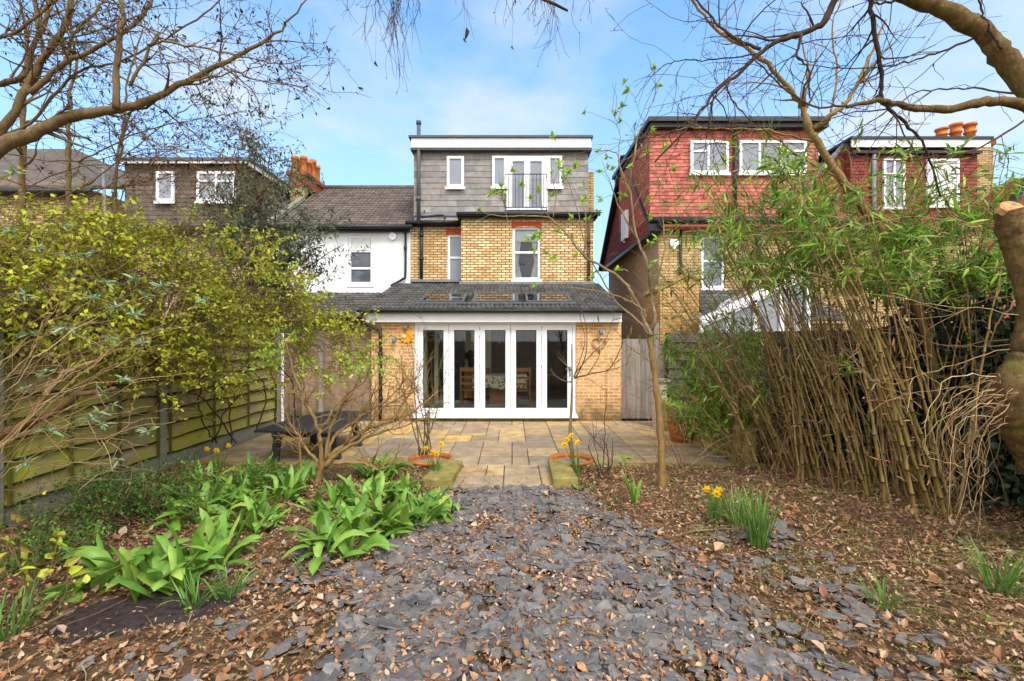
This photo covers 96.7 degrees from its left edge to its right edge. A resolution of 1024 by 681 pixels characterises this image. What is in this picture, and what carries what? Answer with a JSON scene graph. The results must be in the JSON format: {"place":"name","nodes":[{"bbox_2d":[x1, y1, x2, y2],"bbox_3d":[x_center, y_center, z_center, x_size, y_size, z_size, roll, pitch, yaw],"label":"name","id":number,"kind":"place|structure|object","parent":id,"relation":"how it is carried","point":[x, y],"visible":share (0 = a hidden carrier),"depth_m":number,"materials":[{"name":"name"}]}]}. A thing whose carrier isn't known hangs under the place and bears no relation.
{"place":"outdoors","nodes":[
{"label":"outdoors","id":0,"kind":"place"},
{"bbox_2d":[318,336,324,411],"bbox_3d":[-4.300,0.850,10.270,0.100,1.900,0.100,0,0,0],"label":"trellis post","id":1,"kind":"object","parent":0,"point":[321,405],"visible":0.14,"depth_m":10.22,"materials":[{"name":"grey wood"}]},
{"bbox_2d":[194,421,730,489],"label":"patio","id":2,"kind":"structure","parent":0,"point":[510,448],"depth_m":7.70,"materials":[{"name":"stone"}]},
{"bbox_2d":[254,410,370,461],"bbox_3d":[-3.110,1.550,7.410,1.219,0.519,1.978,0,0,0],"label":"garden table","id":3,"kind":"object","parent":2,"relation":"on","point":[307,423],"visible":0.63,"depth_m":6.86,"materials":[{"name":"black paint"}]},
{"bbox_2d":[388,310,455,455],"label":"twiggy shrub","id":4,"kind":"object","parent":2,"relation":"on","point":[427,433],"visible":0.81,"depth_m":6.70,"materials":[{"name":"brown plant"}]},
{"bbox_2d":[408,452,452,468],"bbox_3d":[-1.200,1.830,6.720,0.657,0.200,0.657,0,0,0],"label":"plant pot","id":5,"kind":"object","parent":2,"relation":"on","point":[444,455],"visible":0.4,"depth_m":6.86,"materials":[{"name":"ceramic"}]},
{"bbox_2d":[422,459,461,488],"bbox_3d":[-0.866,1.800,6.042,0.382,0.200,0.964,0,0,9],"label":"edging stone","id":6,"kind":"object","parent":2,"relation":"on","point":[447,475],"visible":0.55,"depth_m":5.77,"materials":[{"name":"beige stone"}]},
{"bbox_2d":[548,459,577,489],"bbox_3d":[0.660,1.795,6.048,0.319,0.210,0.894,0,0,0],"label":"edging stone","id":7,"kind":"object","parent":2,"relation":"on","point":[562,473],"visible":0.66,"depth_m":5.74,"materials":[{"name":"beige stone"}]},
{"bbox_2d":[549,452,593,469],"bbox_3d":[0.880,1.830,6.720,0.657,0.200,0.657,0,0,0],"label":"plant pot","id":8,"kind":"object","parent":2,"relation":"on","point":[589,458],"visible":0.46,"depth_m":6.91,"materials":[{"name":"ceramic"}]},
{"bbox_2d":[548,300,632,458],"bbox_3d":[1.167,0.576,6.740,1.268,2.354,0.327,0,0,9],"label":"standard tree","id":9,"kind":"object","parent":2,"relation":"on","point":[571,409],"visible":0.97,"depth_m":6.74,"materials":[{"name":"brown plant"}]},
{"bbox_2d":[665,415,695,442],"bbox_3d":[3.020,1.590,8.150,0.530,0.420,0.530,0,0,0],"label":"plant pot","id":10,"kind":"object","parent":2,"relation":"on","point":[671,428],"visible":0.34,"depth_m":8.00,"materials":[{"name":"ceramic"}]},
{"bbox_2d":[0,416,1023,680],"bbox_3d":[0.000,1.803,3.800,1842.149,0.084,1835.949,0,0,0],"label":"ground","id":11,"kind":"structure","parent":0,"point":[288,660],"depth_m":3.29,"materials":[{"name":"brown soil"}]},
{"bbox_2d":[0,569,66,641],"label":"grass tuft","id":12,"kind":"object","parent":11,"relation":"on","point":[22,621],"visible":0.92,"depth_m":2.78,"materials":[{"name":"green plant"}]},
{"bbox_2d":[0,490,90,619],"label":"young shrub","id":13,"kind":"object","parent":11,"relation":"on","point":[25,551],"visible":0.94,"depth_m":3.01,"materials":[{"name":"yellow plant"}]},
{"bbox_2d":[0,513,122,582],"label":"shrub","id":14,"kind":"object","parent":11,"relation":"on","point":[50,546],"visible":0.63,"depth_m":3.58,"materials":[{"name":"green plant"}]},
{"bbox_2d":[0,149,124,308],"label":"brick house","id":15,"kind":"structure","parent":11,"relation":"on","point":[55,167],"depth_m":13.33,"materials":[{"name":"brown tile"}]},
{"bbox_2d":[0,165,171,409],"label":"leafing shrub","id":16,"kind":"object","parent":11,"relation":"on","point":[18,269],"visible":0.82,"depth_m":4.27,"materials":[{"name":"green plant"}]},
{"bbox_2d":[2,0,193,284],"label":"slender tree","id":17,"kind":"object","parent":11,"relation":"on","point":[22,162],"visible":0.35,"depth_m":5.98,"materials":[{"name":"brown plant"}]},
{"bbox_2d":[0,165,210,496],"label":"buddleia","id":18,"kind":"object","parent":11,"relation":"on","point":[29,423],"visible":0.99,"depth_m":3.62,"materials":[{"name":"plant"}]},
{"bbox_2d":[35,525,191,599],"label":"bulb plant","id":19,"kind":"object","parent":11,"relation":"on","point":[104,567],"visible":0.57,"depth_m":3.33,"materials":[{"name":"green plant"}]},
{"bbox_2d":[0,450,243,540],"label":"shrub","id":20,"kind":"object","parent":11,"relation":"on","point":[106,494],"visible":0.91,"depth_m":4.35,"materials":[{"name":"green plant"}]},
{"bbox_2d":[30,587,246,643],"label":"soil","id":21,"kind":"structure","parent":11,"relation":"on","point":[123,617],"depth_m":2.97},
{"bbox_2d":[106,529,235,602],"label":"bulb plant","id":22,"kind":"object","parent":21,"relation":"on","point":[161,573],"visible":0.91,"depth_m":3.26,"materials":[{"name":"green plant"}]},
{"bbox_2d":[156,560,228,609],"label":"grass tuft","id":23,"kind":"object","parent":21,"relation":"on","point":[185,601],"visible":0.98,"depth_m":3.06,"materials":[{"name":"green plant"}]},
{"bbox_2d":[194,557,265,599],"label":"grass tuft","id":24,"kind":"object","parent":21,"relation":"on","point":[238,591],"visible":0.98,"depth_m":3.19,"materials":[{"name":"green plant"}]},
{"bbox_2d":[0,307,279,532],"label":"panel fence","id":25,"kind":"object","parent":11,"relation":"on","point":[177,438],"visible":0.54,"depth_m":5.50,"materials":[{"name":"wood"}]},
{"bbox_2d":[27,187,279,423],"bbox_3d":[-4.266,0.031,5.545,2.641,3.543,2.777,0,0,20],"label":"leafing shrub","id":26,"kind":"object","parent":11,"relation":"on","point":[166,351],"visible":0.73,"depth_m":5.19,"materials":[{"name":"green plant"}]},
{"bbox_2d":[133,474,232,530],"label":"bulb plant","id":27,"kind":"object","parent":11,"relation":"on","point":[172,511],"visible":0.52,"depth_m":4.45,"materials":[{"name":"green plant"}]},
{"bbox_2d":[0,0,370,239],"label":"overhanging tree","id":28,"kind":"object","parent":11,"relation":"on","point":[32,85],"visible":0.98,"depth_m":4.25,"materials":[{"name":"brown plant"}]},
{"bbox_2d":[101,157,293,319],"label":"dormer house","id":29,"kind":"structure","parent":11,"relation":"on","point":[152,212],"depth_m":12.98,"materials":[{"name":"brick"}]},
{"bbox_2d":[154,171,174,203],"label":"window","id":30,"kind":"structure","parent":29,"relation":"in","point":[169,199],"depth_m":12.94,"materials":[{"name":"white plastic"}]},
{"bbox_2d":[194,171,235,203],"bbox_3d":[-8.400,-4.340,12.920,1.180,0.920,0.100,0,0,0],"label":"window","id":31,"kind":"structure","parent":29,"relation":"in","point":[200,175],"depth_m":12.94,"materials":[{"name":"white plastic"}]},
{"bbox_2d":[161,475,257,524],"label":"bulb plant","id":32,"kind":"object","parent":11,"relation":"on","point":[227,502],"visible":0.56,"depth_m":4.61,"materials":[{"name":"green plant"}]},
{"bbox_2d":[158,507,262,574],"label":"bulb plant","id":33,"kind":"object","parent":11,"relation":"on","point":[211,539],"visible":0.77,"depth_m":3.71,"materials":[{"name":"green plant"}]},
{"bbox_2d":[193,461,273,498],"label":"bulb plant","id":34,"kind":"object","parent":11,"relation":"on","point":[256,480],"visible":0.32,"depth_m":5.22,"materials":[{"name":"green plant"}]},
{"bbox_2d":[210,485,292,535],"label":"bulb plant","id":35,"kind":"object","parent":11,"relation":"on","point":[254,523],"visible":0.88,"depth_m":4.34,"materials":[{"name":"green plant"}]},
{"bbox_2d":[219,453,307,493],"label":"shrub","id":36,"kind":"object","parent":11,"relation":"on","point":[269,482],"visible":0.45,"depth_m":5.45,"materials":[{"name":"green plant"}]},
{"bbox_2d":[161,91,371,334],"bbox_3d":[-5.035,-1.565,9.734,4.072,6.749,2.832,0,0,0],"label":"olive shrub tree","id":37,"kind":"object","parent":11,"relation":"on","point":[286,245],"visible":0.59,"depth_m":9.46,"materials":[{"name":"green plant"}]},
{"bbox_2d":[134,205,399,411],"bbox_3d":[-3.554,-0.052,6.628,3.667,3.708,2.931,0,0,0],"label":"leafing shrub","id":38,"kind":"object","parent":11,"relation":"on","point":[308,314],"visible":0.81,"depth_m":6.37,"materials":[{"name":"green plant"}]},
{"bbox_2d":[235,461,312,504],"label":"bulb plant","id":39,"kind":"object","parent":11,"relation":"on","point":[289,486],"visible":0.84,"depth_m":5.03,"materials":[{"name":"green plant"}]},
{"bbox_2d":[181,461,434,468],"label":"stone kerb","id":40,"kind":"structure","parent":11,"relation":"on","point":[293,463],"depth_m":6.47,"materials":[{"name":"grey stone"}]},
{"bbox_2d":[221,182,413,415],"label":"white house","id":41,"kind":"structure","parent":11,"relation":"on","point":[379,215],"depth_m":13.40,"materials":[{"name":"paint"}]},
{"bbox_2d":[287,155,323,200],"bbox_3d":[-7.150,-4.668,15.850,0.700,3.335,1.500,0,0,0],"label":"chimney","id":42,"kind":"object","parent":41,"relation":"on","point":[311,167],"visible":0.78,"depth_m":15.43,"materials":[{"name":"ceramic"}]},
{"bbox_2d":[346,235,373,286],"bbox_3d":[-4.465,-2.340,13.435,0.810,1.520,0.130,0,0,0],"label":"window","id":43,"kind":"structure","parent":41,"relation":"in","point":[360,272],"depth_m":13.47,"materials":[{"name":"white plastic"}]},
{"bbox_2d":[294,479,373,517],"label":"bulb plant","id":44,"kind":"object","parent":11,"relation":"on","point":[331,492],"visible":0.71,"depth_m":4.69,"materials":[{"name":"green plant"}]},
{"bbox_2d":[302,332,370,420],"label":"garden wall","id":45,"kind":"structure","parent":11,"relation":"on","point":[335,389],"depth_m":10.35,"materials":[{"name":"brown wood"}]},
{"bbox_2d":[276,495,399,575],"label":"bulb plant","id":46,"kind":"object","parent":11,"relation":"on","point":[342,539],"visible":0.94,"depth_m":3.79,"materials":[{"name":"green plant"}]},
{"bbox_2d":[242,326,447,486],"bbox_3d":[-2.055,0.846,5.635,2.623,2.062,1.117,0,0,0],"label":"multi stem shrub","id":47,"kind":"object","parent":11,"relation":"on","point":[324,462],"visible":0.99,"depth_m":5.60,"materials":[{"name":"brown plant"}]},
{"bbox_2d":[314,482,417,542],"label":"bulb plant","id":48,"kind":"object","parent":11,"relation":"on","point":[366,523],"visible":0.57,"depth_m":4.22,"materials":[{"name":"green plant"}]},
{"bbox_2d":[336,466,397,505],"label":"bulb plant","id":49,"kind":"object","parent":11,"relation":"on","point":[376,484],"visible":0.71,"depth_m":5.00,"materials":[{"name":"green plant"}]},
{"bbox_2d":[341,447,414,479],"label":"bulb plant","id":50,"kind":"object","parent":11,"relation":"on","point":[366,471],"visible":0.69,"depth_m":5.91,"materials":[{"name":"green plant"}]},
{"bbox_2d":[359,471,425,502],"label":"bulb plant","id":51,"kind":"object","parent":11,"relation":"on","point":[395,488],"visible":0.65,"depth_m":5.16,"materials":[{"name":"green plant"}]},
{"bbox_2d":[363,487,439,548],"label":"bulb plant","id":52,"kind":"object","parent":11,"relation":"on","point":[405,515],"visible":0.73,"depth_m":4.29,"materials":[{"name":"green plant"}]},
{"bbox_2d":[375,489,453,538],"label":"bulb plant","id":53,"kind":"object","parent":11,"relation":"on","point":[436,511],"visible":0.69,"depth_m":4.55,"materials":[{"name":"green plant"}]},
{"bbox_2d":[411,485,459,522],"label":"bulb plant","id":54,"kind":"object","parent":11,"relation":"on","point":[439,494],"visible":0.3,"depth_m":4.86,"materials":[{"name":"green plant"}]},
{"bbox_2d":[336,0,593,94],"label":"birch tree","id":55,"kind":"object","parent":11,"relation":"on","point":[394,16],"visible":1,"depth_m":4.50,"materials":[{"name":"brown plant"}]},
{"bbox_2d":[357,120,624,421],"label":"terraced house","id":56,"kind":"structure","parent":11,"relation":"on","point":[467,288],"depth_m":13.00,"materials":[{"name":"beige brick"}]},
{"bbox_2d":[418,325,448,412],"bbox_3d":[-1.771,0.643,10.273,0.689,1.985,0.065,0,0,0],"label":"folding door","id":57,"kind":"structure","parent":56,"relation":"in","point":[421,328],"depth_m":10.24,"materials":[{"name":"white plastic"}]},
{"bbox_2d":[448,235,460,278],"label":"window","id":58,"kind":"structure","parent":56,"relation":"in","point":[454,241],"depth_m":13.52,"materials":[{"name":"white glass"}]},
{"bbox_2d":[445,156,464,188],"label":"window","id":59,"kind":"structure","parent":56,"relation":"in","point":[455,164],"depth_m":13.28,"materials":[{"name":"white plastic"}]},
{"bbox_2d":[449,324,481,413],"bbox_3d":[-1.045,0.643,10.258,0.747,2.045,0.095,0,0,0],"label":"folding door","id":60,"kind":"structure","parent":56,"relation":"in","point":[452,328],"depth_m":10.24,"materials":[{"name":"white plastic"}]},
{"bbox_2d":[480,325,510,412],"bbox_3d":[-0.377,0.643,10.273,0.689,1.985,0.065,0,0,0],"label":"folding door","id":61,"kind":"structure","parent":56,"relation":"in","point":[483,328],"depth_m":10.24,"materials":[{"name":"white plastic"}]},
{"bbox_2d":[489,388,504,402],"bbox_3d":[-0.325,1.333,12.650,1.350,0.765,1.100,0,0,0],"label":"dining table","id":62,"kind":"object","parent":56,"relation":"on","point":[496,396],"visible":0.29,"depth_m":12.40,"materials":[{"name":"brown wood"}]},
{"bbox_2d":[472,373,526,389],"bbox_3d":[-0.325,1.127,12.645,1.450,0.366,1.150,0,0,0],"label":"tablecloth","id":63,"kind":"object","parent":62,"relation":"on","point":[495,380],"visible":0.51,"depth_m":12.08,"materials":[{"name":"white fabric"}]},
{"bbox_2d":[491,156,507,188],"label":"window","id":64,"kind":"structure","parent":56,"relation":"in","point":[499,163],"depth_m":13.25,"materials":[{"name":"white plastic"}]},
{"bbox_2d":[510,158,526,209],"bbox_3d":[0.183,-4.550,13.273,0.507,1.500,0.070,0,0,0],"label":"french door","id":65,"kind":"structure","parent":56,"relation":"in","point":[519,164],"depth_m":13.28,"materials":[{"name":"white glass"}]},
{"bbox_2d":[511,228,541,280],"bbox_3d":[0.415,-2.460,13.095,0.882,1.600,0.290,0,0,0],"label":"window","id":66,"kind":"structure","parent":56,"relation":"in","point":[516,273],"depth_m":13.06,"materials":[{"name":"white plastic"}]},
{"bbox_2d":[511,324,543,413],"bbox_3d":[0.348,0.643,10.258,0.747,2.045,0.095,0,0,0],"label":"folding door","id":67,"kind":"structure","parent":56,"relation":"in","point":[514,328],"depth_m":10.24,"materials":[{"name":"white plastic"}]},
{"bbox_2d":[527,158,544,209],"bbox_3d":[0.697,-4.550,13.273,0.507,1.500,0.070,0,0,0],"label":"french door","id":68,"kind":"structure","parent":56,"relation":"in","point":[534,165],"depth_m":13.28,"materials":[{"name":"white plastic"}]},
{"bbox_2d":[546,156,563,188],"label":"window","id":69,"kind":"structure","parent":56,"relation":"in","point":[559,186],"depth_m":13.27,"materials":[{"name":"white plastic"}]},
{"bbox_2d":[542,325,571,412],"bbox_3d":[1.016,0.643,10.245,0.689,1.985,0.120,0,0,0],"label":"folding door","id":70,"kind":"structure","parent":56,"relation":"in","point":[545,328],"depth_m":10.24,"materials":[{"name":"white plastic"}]},
{"bbox_2d":[3,464,1023,680],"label":"ground weeds","id":71,"kind":"object","parent":11,"relation":"on","point":[988,617],"visible":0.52,"depth_m":3.76,"materials":[{"name":"green plant"}]},
{"bbox_2d":[74,484,1009,680],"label":"slate chippings","id":72,"kind":"object","parent":11,"relation":"on","point":[753,661],"visible":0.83,"depth_m":3.02,"materials":[{"name":"grey gravel"}]},
{"bbox_2d":[470,61,677,490],"bbox_3d":[0.754,-0.723,5.373,2.475,5.160,0.999,0,0,0],"label":"sapling","id":73,"kind":"object","parent":11,"relation":"on","point":[659,422],"visible":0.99,"depth_m":5.38,"materials":[{"name":"brown plant"}]},
{"bbox_2d":[588,378,618,479],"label":"twiggy shrub","id":74,"kind":"object","parent":11,"relation":"on","point":[607,470],"visible":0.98,"depth_m":5.94,"materials":[{"name":"brown plant"}]},
{"bbox_2d":[622,471,641,504],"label":"iris plant","id":75,"kind":"object","parent":11,"relation":"on","point":[634,492],"visible":0.96,"depth_m":4.92,"materials":[{"name":"green plant"}]},
{"bbox_2d":[653,323,658,377],"bbox_3d":[3.255,0.750,10.300,0.110,2.300,0.120,0,0,0],"label":"gate post","id":76,"kind":"object","parent":11,"relation":"on","point":[656,342],"visible":0.21,"depth_m":10.24,"materials":[{"name":"grey wood"}]},
{"bbox_2d":[621,339,653,417],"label":"side gate","id":77,"kind":"structure","parent":76,"relation":"attached to","point":[635,369],"depth_m":10.28,"materials":[{"name":"grey wood"}]},
{"bbox_2d":[579,462,746,469],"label":"stone kerb","id":78,"kind":"structure","parent":11,"relation":"on","point":[628,465],"depth_m":6.47,"materials":[{"name":"grey stone"}]},
{"bbox_2d":[563,238,824,477],"bbox_3d":[2.769,0.300,6.732,4.229,3.898,2.585,0,0,0],"label":"bamboo clump","id":79,"kind":"object","parent":11,"relation":"on","point":[769,421],"visible":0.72,"depth_m":6.33,"materials":[{"name":"plant"}]},
{"bbox_2d":[639,369,765,473],"bbox_3d":[2.526,1.098,6.236,1.759,1.414,0.491,0,0,-9],"label":"twiggy shrub","id":80,"kind":"object","parent":11,"relation":"on","point":[694,460],"visible":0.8,"depth_m":6.19,"materials":[{"name":"plant"}]},
{"bbox_2d":[662,402,755,465],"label":"wall","id":81,"kind":"structure","parent":11,"relation":"on","point":[742,439],"depth_m":7.12,"materials":[{"name":"stone"}]},
{"bbox_2d":[701,486,725,523],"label":"daffodil","id":82,"kind":"object","parent":11,"relation":"on","point":[716,493],"visible":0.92,"depth_m":4.44,"materials":[{"name":"green plant"}]},
{"bbox_2d":[657,305,791,462],"bbox_3d":[3.287,0.645,7.116,2.007,2.382,2.382,0,0,12],"label":"dwarf bamboo","id":83,"kind":"object","parent":11,"relation":"on","point":[696,382],"visible":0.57,"depth_m":6.82,"materials":[{"name":"plant"}]},
{"bbox_2d":[598,116,856,340],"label":"tile hung house","id":84,"kind":"structure","parent":11,"relation":"on","point":[619,238],"depth_m":12.33,"materials":[{"name":"tile"}]},
{"bbox_2d":[689,140,730,175],"bbox_3d":[5.335,-4.925,12.288,1.110,0.950,0.100,0,0,0],"label":"window","id":85,"kind":"structure","parent":84,"relation":"in","point":[694,155],"depth_m":12.31,"materials":[{"name":"white plastic"}]},
{"bbox_2d":[700,236,725,289],"bbox_3d":[5.400,-2.075,12.245,0.720,1.490,0.150,0,0,0],"label":"window","id":86,"kind":"structure","parent":84,"relation":"in","point":[719,287],"depth_m":12.29,"materials":[{"name":"white plastic"}]},
{"bbox_2d":[738,140,806,175],"bbox_3d":[7.045,-4.925,12.288,1.890,0.950,0.100,0,0,0],"label":"window","id":87,"kind":"structure","parent":84,"relation":"in","point":[756,143],"depth_m":12.31,"materials":[{"name":"white plastic"}]},
{"bbox_2d":[698,474,777,529],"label":"grass tuft","id":88,"kind":"object","parent":11,"relation":"on","point":[734,519],"visible":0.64,"depth_m":4.34,"materials":[{"name":"green plant"}]},
{"bbox_2d":[686,273,810,332],"bbox_3d":[5.115,0.143,10.080,2.317,3.313,1.100,0,0,0],"label":"conservatory","id":89,"kind":"object","parent":11,"relation":"on","point":[774,323],"visible":0.16,"depth_m":9.62,"materials":[{"name":"white plastic"}]},
{"bbox_2d":[731,483,786,551],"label":"grass tuft","id":90,"kind":"object","parent":11,"relation":"on","point":[759,537],"visible":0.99,"depth_m":3.89,"materials":[{"name":"green plant"}]},
{"bbox_2d":[632,120,900,498],"bbox_3d":[3.717,-0.554,6.081,4.242,4.737,2.730,0,0,0],"label":"bamboo clump","id":91,"kind":"object","parent":11,"relation":"on","point":[837,425],"visible":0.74,"depth_m":5.74,"materials":[{"name":"plant"}]},
{"bbox_2d":[598,0,1005,491],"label":"forked tree","id":92,"kind":"object","parent":11,"relation":"on","point":[837,173],"visible":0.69,"depth_m":5.00,"materials":[{"name":"brown plant"}]},
{"bbox_2d":[587,0,1023,549],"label":"leaning tree","id":93,"kind":"object","parent":11,"relation":"on","point":[1003,395],"visible":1,"depth_m":3.60,"materials":[{"name":"brown plant"}]},
{"bbox_2d":[665,327,1013,495],"bbox_3d":[5.106,0.910,5.617,0.767,2.180,9.814,0,0,-16],"label":"boundary fence","id":94,"kind":"object","parent":11,"relation":"on","point":[667,371],"visible":0.07,"depth_m":7.97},
{"bbox_2d":[688,113,1005,519],"bbox_3d":[4.034,-0.397,5.410,4.477,4.455,2.304,0,0,-14],"label":"bamboo clump","id":95,"kind":"object","parent":11,"relation":"on","point":[893,411],"visible":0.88,"depth_m":4.92,"materials":[{"name":"plant"}]},
{"bbox_2d":[849,566,928,610],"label":"grass tuft","id":96,"kind":"object","parent":11,"relation":"on","point":[881,594],"visible":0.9,"depth_m":3.06,"materials":[{"name":"green plant"}]},
{"bbox_2d":[769,243,1023,527],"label":"bamboo stems","id":97,"kind":"object","parent":11,"relation":"on","point":[1013,486],"visible":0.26,"depth_m":5.17,"materials":[{"name":"brown plant"}]},
{"bbox_2d":[818,136,993,329],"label":"dark red house","id":98,"kind":"structure","parent":11,"relation":"on","point":[935,144],"depth_m":13.58,"materials":[{"name":"brick"}]},
{"bbox_2d":[882,159,905,209],"bbox_3d":[11.375,-4.650,13.553,0.650,1.500,0.070,0,0,0],"label":"window","id":99,"kind":"structure","parent":98,"relation":"in","point":[885,164],"depth_m":13.56,"materials":[{"name":"white plastic"}]},
{"bbox_2d":[926,159,959,207],"bbox_3d":[12.825,-4.675,13.553,0.950,1.450,0.070,0,0,0],"label":"window","id":100,"kind":"structure","parent":98,"relation":"in","point":[941,178],"depth_m":13.56,"materials":[{"name":"white plastic"}]},
{"bbox_2d":[934,121,995,205],"bbox_3d":[15.500,-5.408,16.300,2.100,4.417,1.500,0,0,0],"label":"chimney","id":101,"kind":"object","parent":98,"relation":"on","point":[984,158],"visible":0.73,"depth_m":15.60,"materials":[{"name":"brick"}]},
{"bbox_2d":[846,129,1023,515],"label":"bamboo clump","id":102,"kind":"object","parent":11,"relation":"on","point":[917,232],"visible":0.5,"depth_m":4.97,"materials":[{"name":"plant"}]},
{"bbox_2d":[947,533,1023,599],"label":"grass tuft","id":103,"kind":"object","parent":11,"relation":"on","point":[1008,587],"visible":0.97,"depth_m":3.18,"materials":[{"name":"green plant"}]},
{"bbox_2d":[978,177,1023,322],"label":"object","id":104,"kind":"structure","parent":11,"relation":"on","point":[1012,198],"depth_m":14.62,"materials":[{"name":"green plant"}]},
{"bbox_2d":[0,0,1023,291],"label":"sky","id":105,"kind":"structure","parent":0,"point":[482,85],"materials":[{"name":"blue"}]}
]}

